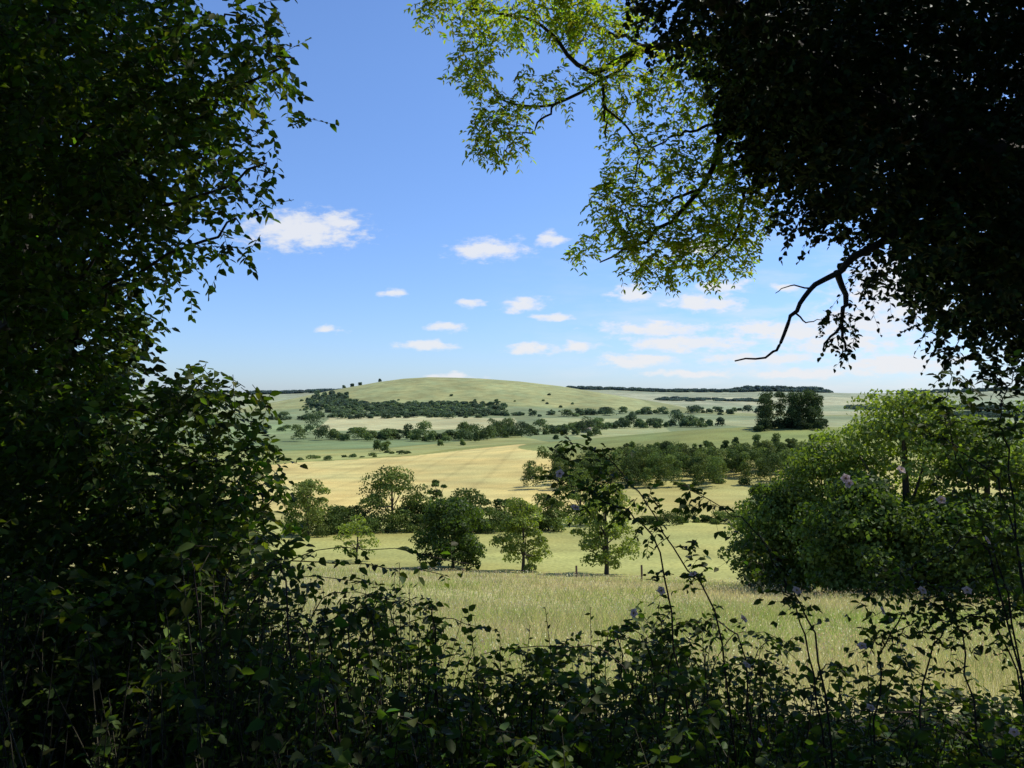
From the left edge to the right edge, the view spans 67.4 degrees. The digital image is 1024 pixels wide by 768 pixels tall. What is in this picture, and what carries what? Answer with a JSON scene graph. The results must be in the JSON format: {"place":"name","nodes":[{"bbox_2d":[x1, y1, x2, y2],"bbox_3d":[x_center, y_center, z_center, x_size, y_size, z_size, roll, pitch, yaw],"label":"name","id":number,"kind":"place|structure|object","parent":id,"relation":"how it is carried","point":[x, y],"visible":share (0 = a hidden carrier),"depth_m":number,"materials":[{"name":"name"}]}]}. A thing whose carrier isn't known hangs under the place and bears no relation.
{"place":"outdoors","nodes":[
{"label":"outdoors","id":0,"kind":"place"},
{"bbox_2d":[2,377,1023,767],"bbox_3d":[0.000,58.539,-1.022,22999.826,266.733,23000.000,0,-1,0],"label":"ground","id":1,"kind":"structure","parent":0,"point":[490,469],"depth_m":504.93,"materials":[{"name":"green plant"}]},
{"bbox_2d":[0,0,273,669],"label":"hazel bush","id":2,"kind":"object","parent":1,"relation":"on","point":[117,287],"visible":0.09,"depth_m":5.88,"materials":[{"name":"green plant"}]},
{"bbox_2d":[0,0,338,729],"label":"hawthorn tree","id":3,"kind":"object","parent":1,"relation":"on","point":[54,431],"visible":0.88,"depth_m":3.92,"materials":[{"name":"green plant"}]},
{"bbox_2d":[280,478,331,534],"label":"ash tree","id":4,"kind":"object","parent":1,"relation":"on","point":[306,488],"visible":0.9,"depth_m":187.43,"materials":[{"name":"green plant"}]},
{"bbox_2d":[311,504,376,533],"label":"hawthorn tree","id":5,"kind":"object","parent":1,"relation":"on","point":[342,512],"visible":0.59,"depth_m":196.25,"materials":[{"name":"green plant"}]},
{"bbox_2d":[333,514,379,559],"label":"willow tree","id":6,"kind":"object","parent":1,"relation":"on","point":[356,523],"visible":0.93,"depth_m":131.01,"materials":[{"name":"green plant"}]},
{"bbox_2d":[356,465,433,531],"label":"oak tree","id":7,"kind":"object","parent":1,"relation":"on","point":[376,499],"visible":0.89,"depth_m":202.18,"materials":[{"name":"green plant"}]},
{"bbox_2d":[396,500,439,531],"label":"hawthorn tree","id":8,"kind":"object","parent":1,"relation":"on","point":[417,510],"visible":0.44,"depth_m":203.60,"materials":[{"name":"green plant"}]},
{"bbox_2d":[424,479,447,512],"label":"hawthorn tree","id":9,"kind":"object","parent":1,"relation":"on","point":[436,491],"visible":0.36,"depth_m":211.09,"materials":[{"name":"green plant"}]},
{"bbox_2d":[299,378,573,414],"bbox_3d":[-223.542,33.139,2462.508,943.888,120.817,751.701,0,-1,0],"label":"hillside scrub","id":10,"kind":"object","parent":1,"relation":"on","point":[333,401],"visible":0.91,"depth_m":2268.70,"materials":[{"name":"green plant"}]},
{"bbox_2d":[408,496,490,568],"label":"oak tree","id":11,"kind":"object","parent":1,"relation":"on","point":[453,520],"visible":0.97,"depth_m":117.46,"materials":[{"name":"green plant"}]},
{"bbox_2d":[446,488,509,533],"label":"oak tree","id":12,"kind":"object","parent":1,"relation":"on","point":[470,498],"visible":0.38,"depth_m":197.71,"materials":[{"name":"green plant"}]},
{"bbox_2d":[485,498,523,523],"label":"oak tree","id":13,"kind":"object","parent":1,"relation":"on","point":[497,502],"visible":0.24,"depth_m":207.22,"materials":[{"name":"green plant"}]},
{"bbox_2d":[251,405,759,462],"bbox_3d":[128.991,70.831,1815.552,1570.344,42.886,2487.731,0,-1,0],"label":"valley trees","id":14,"kind":"object","parent":1,"relation":"on","point":[504,430],"visible":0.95,"depth_m":1198.87,"materials":[{"name":"green plant"}]},
{"bbox_2d":[0,518,1023,767],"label":"bramble bush","id":15,"kind":"object","parent":1,"relation":"on","point":[244,706],"visible":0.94,"depth_m":3.28,"materials":[{"name":"green plant"}]},
{"bbox_2d":[5,563,1023,709],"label":"meadow grass","id":16,"kind":"structure","parent":1,"relation":"on","point":[528,615],"depth_m":17.63,"materials":[{"name":"green plant"}]},
{"bbox_2d":[283,478,752,537],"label":"hedgerow","id":17,"kind":"object","parent":1,"relation":"on","point":[409,527],"visible":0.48,"depth_m":199.87,"materials":[{"name":"green plant"}]},
{"bbox_2d":[489,497,552,570],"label":"field maple tree","id":18,"kind":"object","parent":1,"relation":"on","point":[513,529],"visible":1,"depth_m":114.67,"materials":[{"name":"green plant"}]},
{"bbox_2d":[529,493,567,531],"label":"oak tree","id":19,"kind":"object","parent":1,"relation":"on","point":[557,523],"visible":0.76,"depth_m":202.68,"materials":[{"name":"green plant"}]},
{"bbox_2d":[551,467,608,525],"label":"oak tree","id":20,"kind":"object","parent":1,"relation":"on","point":[576,497],"visible":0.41,"depth_m":224.20,"materials":[{"name":"green plant"}]},
{"bbox_2d":[286,563,877,767],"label":"nettle plants","id":21,"kind":"object","parent":1,"relation":"on","point":[564,731],"visible":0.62,"depth_m":3.48,"materials":[{"name":"green plant"}]},
{"bbox_2d":[152,385,1023,417],"bbox_3d":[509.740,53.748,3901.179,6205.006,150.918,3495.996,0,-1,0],"label":"ridge woodland","id":22,"kind":"object","parent":1,"relation":"on","point":[781,388],"visible":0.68,"depth_m":5326.35,"materials":[{"name":"green plant"}]},
{"bbox_2d":[564,483,645,574],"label":"ash tree","id":23,"kind":"object","parent":1,"relation":"on","point":[603,557],"visible":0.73,"depth_m":110.35,"materials":[{"name":"green plant"}]},
{"bbox_2d":[520,432,823,486],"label":"woodland","id":24,"kind":"object","parent":1,"relation":"on","point":[648,462],"visible":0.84,"depth_m":405.39,"materials":[{"name":"green plant"}]},
{"bbox_2d":[717,478,819,594],"bbox_3d":[17.684,10.266,51.837,7.293,8.236,6.689,-1,-1,28],"label":"field maple tree","id":25,"kind":"object","parent":1,"relation":"on","point":[764,495],"visible":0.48,"depth_m":50.45,"materials":[{"name":"green plant"}]},
{"bbox_2d":[530,349,1023,767],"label":"dog rose bush","id":26,"kind":"object","parent":1,"relation":"on","point":[1004,613],"visible":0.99,"depth_m":3.27,"materials":[{"name":"green plant"}]},
{"bbox_2d":[753,389,828,431],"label":"copse","id":27,"kind":"object","parent":1,"relation":"on","point":[797,412],"visible":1,"depth_m":608.18,"materials":[{"name":"green plant"}]},
{"bbox_2d":[613,0,1023,434],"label":"ivy clad tree","id":28,"kind":"object","parent":1,"relation":"on","point":[860,105],"visible":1,"depth_m":6.03,"materials":[{"name":"green plant"}]},
{"bbox_2d":[404,0,791,299],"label":"ash bough","id":29,"kind":"object","parent":28,"relation":"attached to","point":[573,26],"visible":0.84,"depth_m":7.56,"materials":[{"name":"green plant"}]},
{"bbox_2d":[753,427,887,594],"bbox_3d":[20.739,8.373,49.815,9.833,11.274,8.964,0,-1,0],"label":"field maple tree","id":30,"kind":"object","parent":1,"relation":"on","point":[810,464],"visible":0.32,"depth_m":48.97,"materials":[{"name":"green plant"}]},
{"bbox_2d":[786,468,941,598],"bbox_3d":[19.750,8.805,43.583,8.193,7.831,7.863,-1,-1,32],"label":"hawthorn tree","id":31,"kind":"object","parent":1,"relation":"on","point":[867,505],"visible":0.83,"depth_m":42.49,"materials":[{"name":"green plant"}]},
{"bbox_2d":[819,388,983,597],"bbox_3d":[23.779,6.910,46.684,9.380,13.397,10.141,0,-1,27],"label":"sycamore tree","id":32,"kind":"object","parent":1,"relation":"on","point":[887,428],"visible":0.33,"depth_m":46.15,"materials":[{"name":"green plant"}]},
{"bbox_2d":[892,493,1023,604],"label":"hawthorn tree","id":33,"kind":"object","parent":1,"relation":"on","point":[958,570],"visible":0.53,"depth_m":40.24,"materials":[{"name":"green plant"}]},
{"bbox_2d":[901,414,1023,591],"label":"sycamore tree","id":34,"kind":"object","parent":1,"relation":"on","point":[993,447],"visible":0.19,"depth_m":44.02,"materials":[{"name":"green plant"}]},
{"bbox_2d":[992,397,1023,519],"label":"sycamore tree","id":35,"kind":"object","parent":1,"relation":"on","point":[1021,415],"visible":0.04,"depth_m":47.14,"materials":[{"name":"green plant"}]},
{"bbox_2d":[36,0,1023,392],"label":"sky","id":36,"kind":"structure","parent":0,"point":[391,257],"materials":[{"name":"blue"}]}
]}

